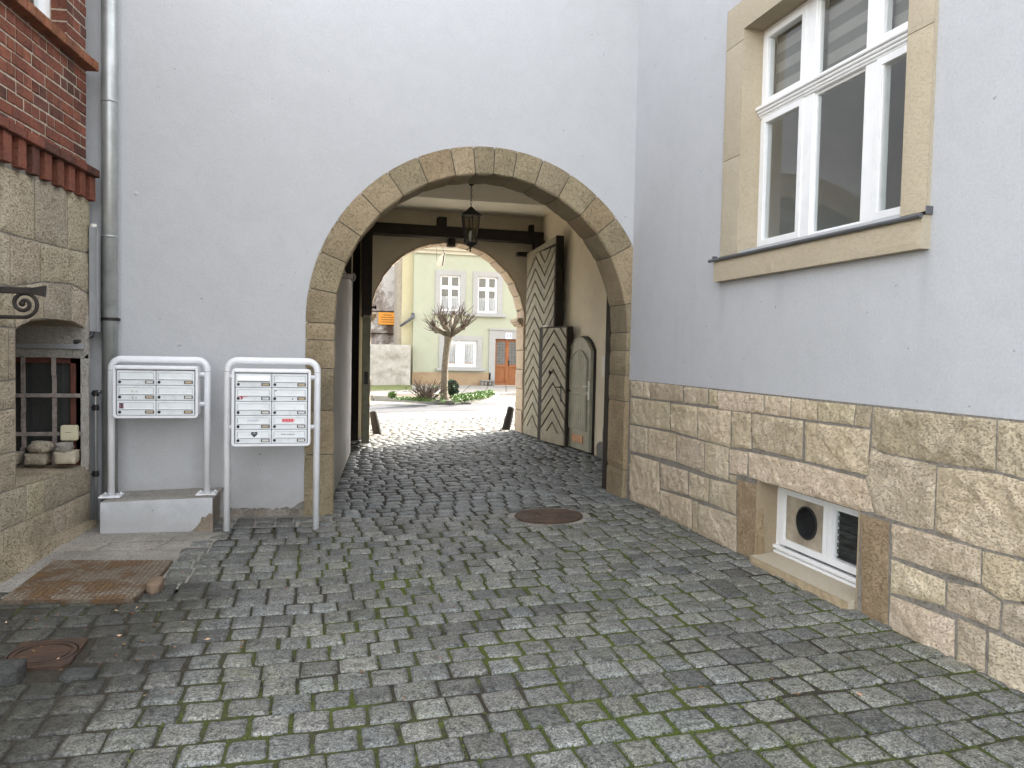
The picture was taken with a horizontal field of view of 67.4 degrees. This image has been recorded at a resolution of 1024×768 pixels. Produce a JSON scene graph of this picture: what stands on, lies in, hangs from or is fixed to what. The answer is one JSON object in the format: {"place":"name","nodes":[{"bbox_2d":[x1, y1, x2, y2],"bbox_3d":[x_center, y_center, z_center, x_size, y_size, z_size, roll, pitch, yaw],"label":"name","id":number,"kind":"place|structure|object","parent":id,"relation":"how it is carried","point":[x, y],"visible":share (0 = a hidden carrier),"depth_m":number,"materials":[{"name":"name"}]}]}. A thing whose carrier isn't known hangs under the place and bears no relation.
{"place":"outdoors","nodes":[
{"label":"outdoors","id":0,"kind":"place"},
{"bbox_2d":[0,515,335,592],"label":"concrete apron","id":1,"kind":"object","parent":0,"point":[93,535],"visible":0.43,"depth_m":5.86,"materials":[{"name":"grey concrete"}]},
{"bbox_2d":[0,560,172,604],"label":"steel plate","id":2,"kind":"object","parent":1,"relation":"on","point":[66,582],"visible":1,"depth_m":5.06,"materials":[{"name":"brown metal"}]},
{"bbox_2d":[0,532,225,598],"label":"apron slabs","id":3,"kind":"structure","parent":1,"relation":"on","point":[138,542],"depth_m":6.10,"materials":[{"name":"concrete"}]},
{"bbox_2d":[371,385,411,390],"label":"verge","id":4,"kind":"structure","parent":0,"point":[386,387],"depth_m":28.59,"materials":[{"name":"green plant"}]},
{"bbox_2d":[370,396,514,404],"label":"gutter setts","id":5,"kind":"structure","parent":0,"point":[503,399],"depth_m":22.96,"materials":[{"name":"grey stone"}]},
{"bbox_2d":[370,402,515,412],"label":"road","id":6,"kind":"structure","parent":0,"point":[386,408],"depth_m":20.40,"materials":[{"name":"grey asphalt"}]},
{"bbox_2d":[434,402,470,404],"bbox_3d":[-1.681,0.575,21.609,1.000,0.094,0.400,1,3,-14],"label":"gutter grate","id":7,"kind":"object","parent":6,"relation":"on","point":[452,404],"visible":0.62,"depth_m":21.45,"materials":[{"name":"black metal"}]},
{"bbox_2d":[370,384,515,394],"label":"sidewalk","id":8,"kind":"structure","parent":0,"point":[479,388],"depth_m":28.56,"materials":[{"name":"grey stone"}]},
{"bbox_2d":[370,344,410,384],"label":"wall","id":9,"kind":"structure","parent":8,"relation":"on","point":[390,364],"depth_m":30.71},
{"bbox_2d":[385,392,471,399],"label":"flower bed soil","id":10,"kind":"structure","parent":8,"relation":"on","point":[407,394],"depth_m":23.86,"materials":[{"name":"brown soil"}]},
{"bbox_2d":[388,391,396,398],"bbox_3d":[-3.416,0.308,21.910,0.294,0.235,0.280,1,3,-14],"label":"green plant","id":11,"kind":"object","parent":10,"relation":"on","point":[392,394],"visible":0.99,"depth_m":21.88,"materials":[{"name":"green plant"}]},
{"bbox_2d":[395,389,495,403],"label":"ground cover plants","id":12,"kind":"object","parent":10,"relation":"on","point":[467,396],"visible":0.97,"depth_m":21.81,"materials":[{"name":"green plant"}]},
{"bbox_2d":[406,377,453,399],"bbox_3d":[-2.248,0.130,21.074,1.367,0.616,0.882,1,2,-2],"label":"bare shrub","id":13,"kind":"object","parent":12,"relation":"on","point":[428,393],"visible":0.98,"depth_m":21.01,"materials":[{"name":"brown plant"}]},
{"bbox_2d":[421,301,476,399],"bbox_3d":[-1.773,-0.931,21.793,1.664,2.918,1.841,0,3,-29],"label":"pollarded tree","id":14,"kind":"object","parent":10,"relation":"in","point":[449,331],"visible":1,"depth_m":21.64,"materials":[{"name":"brown plant"}]},
{"bbox_2d":[448,379,458,396],"bbox_3d":[-1.827,0.138,23.204,0.509,0.613,0.529,1,3,-14],"label":"evergreen bush","id":15,"kind":"object","parent":10,"relation":"on","point":[452,390],"visible":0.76,"depth_m":23.11,"materials":[{"name":"green plant"}]},
{"bbox_2d":[370,392,515,404],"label":"kerb","id":16,"kind":"structure","parent":8,"relation":"on","point":[379,398],"depth_m":22.91,"materials":[{"name":"stone"}]},
{"bbox_2d":[412,246,516,385],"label":"green house","id":17,"kind":"structure","parent":8,"relation":"on","point":[483,346],"depth_m":31.95,"materials":[{"name":"pale green plaster"},{"name":"white plastic"},{"name":"brown wood"}]},
{"bbox_2d":[400,313,414,326],"bbox_3d":[-4.262,-2.620,31.374,0.632,0.599,0.225,2,2,10],"label":"gutter spout","id":18,"kind":"object","parent":17,"relation":"attached to","point":[412,317],"visible":1,"depth_m":31.29,"materials":[{"name":"grey metal"}]},
{"bbox_2d":[432,270,466,314],"bbox_3d":[-2.589,-3.783,31.886,1.492,1.833,0.660,1,3,-14],"label":"window","id":19,"kind":"structure","parent":17,"relation":"in","point":[450,285],"depth_m":31.81,"materials":[{"name":"white plastic"}]},
{"bbox_2d":[436,335,484,370],"bbox_3d":[-2.186,-1.287,32.109,2.050,1.462,0.660,1,3,-14],"label":"window","id":20,"kind":"structure","parent":17,"relation":"in","point":[465,354],"depth_m":32.06,"materials":[{"name":"white plastic"}]},
{"bbox_2d":[470,271,505,317],"bbox_3d":[-1.058,-3.750,32.281,1.508,1.875,0.660,1,3,-14],"label":"window","id":21,"kind":"structure","parent":17,"relation":"in","point":[487,299],"depth_m":32.21,"materials":[{"name":"white plastic"}]},
{"bbox_2d":[495,339,516,384],"bbox_3d":[-0.216,-0.926,32.601,1.120,1.956,0.120,1,3,-14],"label":"door","id":22,"kind":"structure","parent":17,"relation":"in","point":[505,349],"depth_m":32.58,"materials":[{"name":"brown wood"}]},
{"bbox_2d":[480,380,494,385],"bbox_3d":[-1.023,-0.044,32.012,0.585,0.242,0.300,1,3,-14],"label":"stone bench","id":23,"kind":"object","parent":8,"relation":"on","point":[483,381],"visible":0.98,"depth_m":31.87,"materials":[{"name":"stone"}]},
{"bbox_2d":[378,410,514,419],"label":"street cobbles","id":24,"kind":"object","parent":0,"point":[433,415],"visible":0.09,"depth_m":18.35,"materials":[{"name":"grey stone"}]},
{"bbox_2d":[0,416,1023,767],"bbox_3d":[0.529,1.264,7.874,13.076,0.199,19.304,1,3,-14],"label":"cobbled paving","id":25,"kind":"structure","parent":0,"point":[600,657],"depth_m":4.07,"materials":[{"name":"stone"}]},
{"bbox_2d":[0,658,26,686],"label":"loose sett","id":26,"kind":"object","parent":25,"relation":"on","point":[13,672],"visible":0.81,"depth_m":3.60,"materials":[{"name":"grey stone"}]},
{"bbox_2d":[4,637,87,670],"bbox_3d":[-2.408,1.418,3.949,0.328,0.072,0.383,1,3,-14],"label":"square manhole cover","id":27,"kind":"object","parent":25,"relation":"on","point":[45,656],"visible":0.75,"depth_m":3.96,"materials":[{"name":"metal"}]},
{"bbox_2d":[59,666,99,683],"bbox_3d":[-2.088,1.439,3.711,0.156,0.103,0.125,1,3,-14],"label":"tilted sett","id":28,"kind":"object","parent":25,"relation":"on","point":[68,675],"visible":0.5,"depth_m":3.69,"materials":[{"name":"grey stone"}]},
{"bbox_2d":[146,576,163,593],"bbox_3d":[-2.339,1.325,5.039,0.095,0.089,0.223,1,3,-14],"label":"orange stone","id":29,"kind":"object","parent":25,"relation":"on","point":[154,585],"visible":0.98,"depth_m":4.97,"materials":[{"name":"stone"}]},
{"bbox_2d":[100,487,222,532],"bbox_3d":[-3.048,1.163,6.744,0.907,0.418,0.542,1,3,-14],"label":"pedestal","id":30,"kind":"object","parent":25,"relation":"on","point":[174,510],"visible":0.69,"depth_m":6.51,"materials":[{"name":"paint"}]},
{"bbox_2d":[98,356,217,498],"bbox_3d":[-3.044,0.367,6.622,0.939,1.212,0.257,1,3,-14],"label":"mailbox stand","id":31,"kind":"object","parent":30,"relation":"on","point":[143,391],"visible":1,"depth_m":6.54,"materials":[{"name":"white metal"}]},
{"bbox_2d":[117,370,155,384],"bbox_3d":[-3.159,-0.053,6.460,0.300,0.123,0.026,1,3,-14],"label":"mailbox door","id":32,"kind":"structure","parent":31,"relation":"in","point":[124,377],"depth_m":6.45,"materials":[{"name":"metal"}]},
{"bbox_2d":[117,385,155,399],"bbox_3d":[-3.162,0.074,6.465,0.300,0.123,0.026,1,3,-14],"label":"mailbox door","id":33,"kind":"structure","parent":31,"relation":"in","point":[124,392],"depth_m":6.46,"materials":[{"name":"metal"}]},
{"bbox_2d":[117,400,155,414],"bbox_3d":[-3.164,0.201,6.470,0.300,0.123,0.026,1,3,-14],"label":"mailbox door","id":34,"kind":"structure","parent":31,"relation":"in","point":[124,407],"depth_m":6.47,"materials":[{"name":"metal"}]},
{"bbox_2d":[156,401,193,414],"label":"mailbox door","id":35,"kind":"structure","parent":31,"relation":"in","point":[162,407],"depth_m":6.54,"materials":[{"name":"metal"}]},
{"bbox_2d":[156,371,194,384],"bbox_3d":[-2.864,-0.050,6.535,0.300,0.123,0.026,1,3,-14],"label":"mailbox door","id":36,"kind":"structure","parent":31,"relation":"in","point":[162,377],"depth_m":6.53,"materials":[{"name":"metal"}]},
{"bbox_2d":[156,386,194,399],"bbox_3d":[-2.866,0.077,6.541,0.300,0.123,0.026,1,3,-14],"label":"mailbox door","id":37,"kind":"structure","parent":31,"relation":"in","point":[162,392],"depth_m":6.53,"materials":[{"name":"metal"}]},
{"bbox_2d":[223,357,320,530],"bbox_3d":[-2.070,0.560,6.632,0.802,1.574,0.250,1,3,-14],"label":"mailbox stand","id":38,"kind":"object","parent":25,"relation":"on","point":[271,407],"visible":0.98,"depth_m":6.54,"materials":[{"name":"white metal"}]},
{"bbox_2d":[235,402,270,414],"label":"mailbox door","id":39,"kind":"structure","parent":38,"relation":"in","point":[241,408],"depth_m":6.48,"materials":[{"name":"metal"}]},
{"bbox_2d":[235,416,270,428],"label":"mailbox door","id":40,"kind":"structure","parent":38,"relation":"in","point":[241,422],"depth_m":6.48,"materials":[{"name":"metal"}]},
{"bbox_2d":[235,430,270,442],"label":"mailbox door","id":41,"kind":"structure","parent":38,"relation":"in","point":[241,436],"depth_m":6.49,"materials":[{"name":"metal"}]},
{"bbox_2d":[235,387,271,400],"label":"mailbox door","id":42,"kind":"structure","parent":38,"relation":"in","point":[241,394],"depth_m":6.47,"materials":[{"name":"metal"}]},
{"bbox_2d":[236,373,271,386],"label":"mailbox door","id":43,"kind":"structure","parent":38,"relation":"in","point":[242,379],"depth_m":6.47,"materials":[{"name":"metal"}]},
{"bbox_2d":[272,374,306,387],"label":"mailbox door","id":44,"kind":"structure","parent":38,"relation":"in","point":[278,380],"depth_m":6.54,"materials":[{"name":"metal"}]},
{"bbox_2d":[272,388,306,400],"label":"mailbox door","id":45,"kind":"structure","parent":38,"relation":"in","point":[278,394],"depth_m":6.55,"materials":[{"name":"metal"}]},
{"bbox_2d":[272,402,306,414],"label":"mailbox door","id":46,"kind":"structure","parent":38,"relation":"in","point":[278,408],"depth_m":6.55,"materials":[{"name":"metal"}]},
{"bbox_2d":[272,416,306,428],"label":"mailbox door","id":47,"kind":"structure","parent":38,"relation":"in","point":[278,422],"depth_m":6.56,"materials":[{"name":"metal"}]},
{"bbox_2d":[272,429,306,442],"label":"mailbox door","id":48,"kind":"structure","parent":38,"relation":"in","point":[288,435],"depth_m":6.56,"materials":[{"name":"metal"}]},
{"bbox_2d":[370,410,381,434],"bbox_3d":[-2.532,0.758,14.314,0.254,0.531,0.170,0,3,-29],"label":"guard post","id":49,"kind":"object","parent":25,"relation":"on","point":[375,424],"visible":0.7,"depth_m":14.24,"materials":[{"name":"stone"}]},
{"bbox_2d":[5,527,861,701],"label":"leaf litter","id":50,"kind":"object","parent":25,"relation":"on","point":[284,631],"visible":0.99,"depth_m":4.11,"materials":[{"name":"brown plant"}]},
{"bbox_2d":[450,427,481,430],"bbox_3d":[-0.906,0.901,15.047,0.620,0.073,0.620,1,3,-14],"label":"street manhole cover","id":51,"kind":"object","parent":25,"relation":"on","point":[466,428],"visible":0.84,"depth_m":15.04,"materials":[{"name":"metal"}]},
{"bbox_2d":[502,406,514,429],"bbox_3d":[-0.086,0.715,14.938,0.266,0.570,0.170,1,2,0],"label":"guard post","id":52,"kind":"object","parent":25,"relation":"on","point":[508,419],"visible":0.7,"depth_m":14.87,"materials":[{"name":"stone"}]},
{"bbox_2d":[4,508,1023,767],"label":"joint moss tufts","id":53,"kind":"object","parent":25,"relation":"on","point":[692,732],"visible":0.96,"depth_m":3.50,"materials":[{"name":"green plant"}]},
{"bbox_2d":[514,508,582,523],"bbox_3d":[0.348,1.277,7.312,0.650,0.074,0.650,1,3,-14],"label":"round manhole cover","id":54,"kind":"object","parent":25,"relation":"on","point":[548,516],"visible":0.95,"depth_m":7.29,"materials":[{"name":"metal"}]},
{"bbox_2d":[507,508,590,526],"bbox_3d":[0.348,1.288,7.313,0.800,0.076,0.800,1,3,-14],"label":"manhole bedding","id":55,"kind":"object","parent":25,"relation":"on","point":[582,520],"visible":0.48,"depth_m":7.13,"materials":[{"name":"concrete"}]},
{"label":"ground","id":56,"kind":"structure","parent":0,"visible":0},
{"bbox_2d":[0,0,99,583],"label":"brick house","id":57,"kind":"structure","parent":56,"relation":"on","point":[48,174],"depth_m":5.91,"materials":[{"name":"stone"}]},
{"bbox_2d":[16,451,23,464],"bbox_3d":[-4.091,0.610,6.326,0.081,0.102,0.146,1,3,-14],"label":"stone block","id":58,"kind":"object","parent":57,"relation":"on","point":[19,457],"depth_m":6.32,"materials":[{"name":"beige stone"}]},
{"bbox_2d":[0,286,46,318],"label":"iron bracket","id":59,"kind":"object","parent":57,"relation":"attached to","point":[29,291],"visible":1,"depth_m":4.90,"materials":[{"name":"black metal"}]},
{"bbox_2d":[24,452,50,464],"bbox_3d":[-3.932,0.616,6.367,0.167,0.097,0.148,1,3,-14],"label":"stone block","id":60,"kind":"object","parent":57,"relation":"on","point":[37,459],"depth_m":6.31,"materials":[{"name":"beige stone"}]},
{"bbox_2d":[26,440,54,453],"bbox_3d":[-3.908,0.526,6.367,0.205,0.112,0.167,1,3,-14],"label":"rounded stone","id":61,"kind":"object","parent":60,"relation":"on","point":[38,446],"visible":1,"depth_m":6.32,"materials":[{"name":"beige stone"}]},
{"bbox_2d":[34,0,49,18],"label":"upper window","id":62,"kind":"structure","parent":57,"relation":"in","point":[43,5],"depth_m":5.96,"materials":[{"name":"white plastic"}]},
{"bbox_2d":[15,356,81,465],"bbox_3d":[-4.155,0.224,6.470,0.994,1.099,0.172,1,3,-14],"label":"cellar window","id":63,"kind":"structure","parent":57,"relation":"in","point":[48,390],"depth_m":6.54,"materials":[{"name":"black glass"}]},
{"bbox_2d":[54,449,79,463],"bbox_3d":[-3.718,0.610,6.421,0.164,0.110,0.149,1,3,-14],"label":"stone block","id":64,"kind":"object","parent":57,"relation":"on","point":[72,457],"depth_m":6.36,"materials":[{"name":"stone"}]},
{"bbox_2d":[54,441,73,452],"bbox_3d":[-3.739,0.524,6.410,0.130,0.090,0.161,1,3,-14],"label":"dark stone","id":65,"kind":"object","parent":64,"relation":"on","point":[64,447],"visible":0.99,"depth_m":6.35,"materials":[{"name":"stone"}]},
{"bbox_2d":[60,425,78,440],"bbox_3d":[-3.726,0.411,6.465,0.130,0.128,0.054,1,3,-14],"label":"junction box","id":66,"kind":"object","parent":57,"relation":"attached to","point":[69,432],"visible":1,"depth_m":6.44,"materials":[{"name":"beige plastic"}]},
{"bbox_2d":[73,224,99,343],"bbox_3d":[-3.616,-0.850,6.531,0.208,1.026,0.088,0,3,-33],"label":"cable duct","id":67,"kind":"object","parent":57,"relation":"attached to","point":[94,274],"visible":1,"depth_m":6.54,"materials":[{"name":"grey plastic"}]},
{"bbox_2d":[91,390,101,522],"bbox_3d":[-3.634,0.637,6.724,0.063,1.166,0.090,1,2,-5],"label":"water pipe","id":68,"kind":"object","parent":57,"relation":"attached to","point":[95,408],"visible":0.95,"depth_m":6.69,"materials":[{"name":"metal"}]},
{"bbox_2d":[85,0,639,519],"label":"gatehouse","id":69,"kind":"object","parent":56,"relation":"on","point":[279,160],"visible":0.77,"depth_m":7.24,"materials":[{"name":"grey paint"}]},
{"bbox_2d":[100,0,120,500],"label":"downpipe","id":70,"kind":"object","parent":69,"relation":"attached to","point":[109,319],"visible":0.81,"depth_m":6.64,"materials":[{"name":"metal"}]},
{"bbox_2d":[361,230,376,443],"bbox_3d":[-2.394,-0.763,12.810,0.230,3.380,1.268,1,2,-12],"label":"gate leaf","id":71,"kind":"object","parent":69,"relation":"attached to","point":[367,257],"visible":0.99,"depth_m":12.19,"materials":[{"name":"brown paint"}]},
{"bbox_2d":[436,247,444,267],"bbox_3d":[-1.318,-2.603,14.673,0.221,0.679,0.750,1,3,-14],"label":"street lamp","id":72,"kind":"object","parent":69,"relation":"attached to","point":[440,261],"visible":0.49,"depth_m":15.03,"materials":[{"name":"white plastic"}]},
{"bbox_2d":[459,184,482,251],"bbox_3d":[-0.465,-1.891,8.699,0.251,0.784,0.290,1,3,-14],"label":"hanging lantern","id":73,"kind":"object","parent":69,"relation":"hanging from","point":[471,212],"visible":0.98,"depth_m":8.68,"materials":[{"name":"black metal"}]},
{"bbox_2d":[523,235,563,437],"bbox_3d":[0.526,-0.764,13.327,0.146,3.400,1.450,0,3,-18],"label":"gate leaf","id":74,"kind":"object","parent":69,"relation":"attached to","point":[544,293],"visible":0.72,"depth_m":13.35,"materials":[{"name":"beige wood"}]},
{"bbox_2d":[537,325,572,445],"bbox_3d":[0.659,-0.001,12.626,0.187,1.930,1.040,0,3,-24],"label":"wicket door","id":75,"kind":"structure","parent":74,"relation":"attached to","point":[555,343],"depth_m":12.49,"materials":[{"name":"grey wood"}]},
{"bbox_2d":[568,336,596,454],"bbox_3d":[1.046,0.147,11.790,0.145,1.770,0.962,0,3,-17],"label":"arched door","id":76,"kind":"structure","parent":69,"relation":"attached to","point":[582,388],"depth_m":11.66,"materials":[{"name":"grey paint"}]},
{"bbox_2d":[568,337,593,452],"bbox_3d":[1.038,0.142,11.818,0.064,1.722,0.904,0,3,-17],"label":"door leaf","id":77,"kind":"structure","parent":76,"relation":"in","point":[581,344],"depth_m":11.52,"materials":[{"name":"grey paint"}]},
{"bbox_2d":[602,356,604,376],"bbox_3d":[1.320,-0.249,10.937,0.042,0.290,0.160,1,3,-14],"label":"switch box","id":78,"kind":"object","parent":69,"relation":"attached to","point":[603,366],"visible":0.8,"depth_m":10.93,"materials":[{"name":"white plastic"}]},
{"bbox_2d":[371,264,394,344],"bbox_3d":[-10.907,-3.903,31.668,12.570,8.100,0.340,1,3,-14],"label":"derelict house","id":79,"kind":"structure","parent":56,"relation":"on","point":[383,300],"depth_m":33.03,"materials":[{"name":"grey paint"}]},
{"bbox_2d":[378,312,393,324],"bbox_3d":[-5.364,-2.814,32.991,0.736,0.528,0.034,1,3,-14],"label":"orange sign","id":80,"kind":"object","parent":79,"relation":"attached to","point":[385,318],"visible":0.97,"depth_m":32.97,"materials":[{"name":"metal"}]},
{"bbox_2d":[394,252,413,383],"bbox_3d":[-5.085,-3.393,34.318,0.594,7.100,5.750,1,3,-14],"label":"yellow house","id":81,"kind":"structure","parent":56,"relation":"on","point":[403,294],"depth_m":31.60,"materials":[{"name":"paint"}]},
{"bbox_2d":[626,0,1023,692],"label":"plastered house","id":82,"kind":"structure","parent":56,"relation":"on","point":[826,374],"depth_m":4.99,"materials":[{"name":"grey paint"}]},
{"bbox_2d":[773,487,858,587],"bbox_3d":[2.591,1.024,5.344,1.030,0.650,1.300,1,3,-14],"label":"basement window","id":83,"kind":"structure","parent":82,"relation":"in","point":[819,535],"depth_m":5.28,"materials":[{"name":"white plastic"}]},
{"bbox_2d":[708,0,938,281],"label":"window","id":84,"kind":"structure","parent":82,"relation":"in","point":[830,104],"depth_m":5.55,"materials":[{"name":"white plastic"}]}
]}

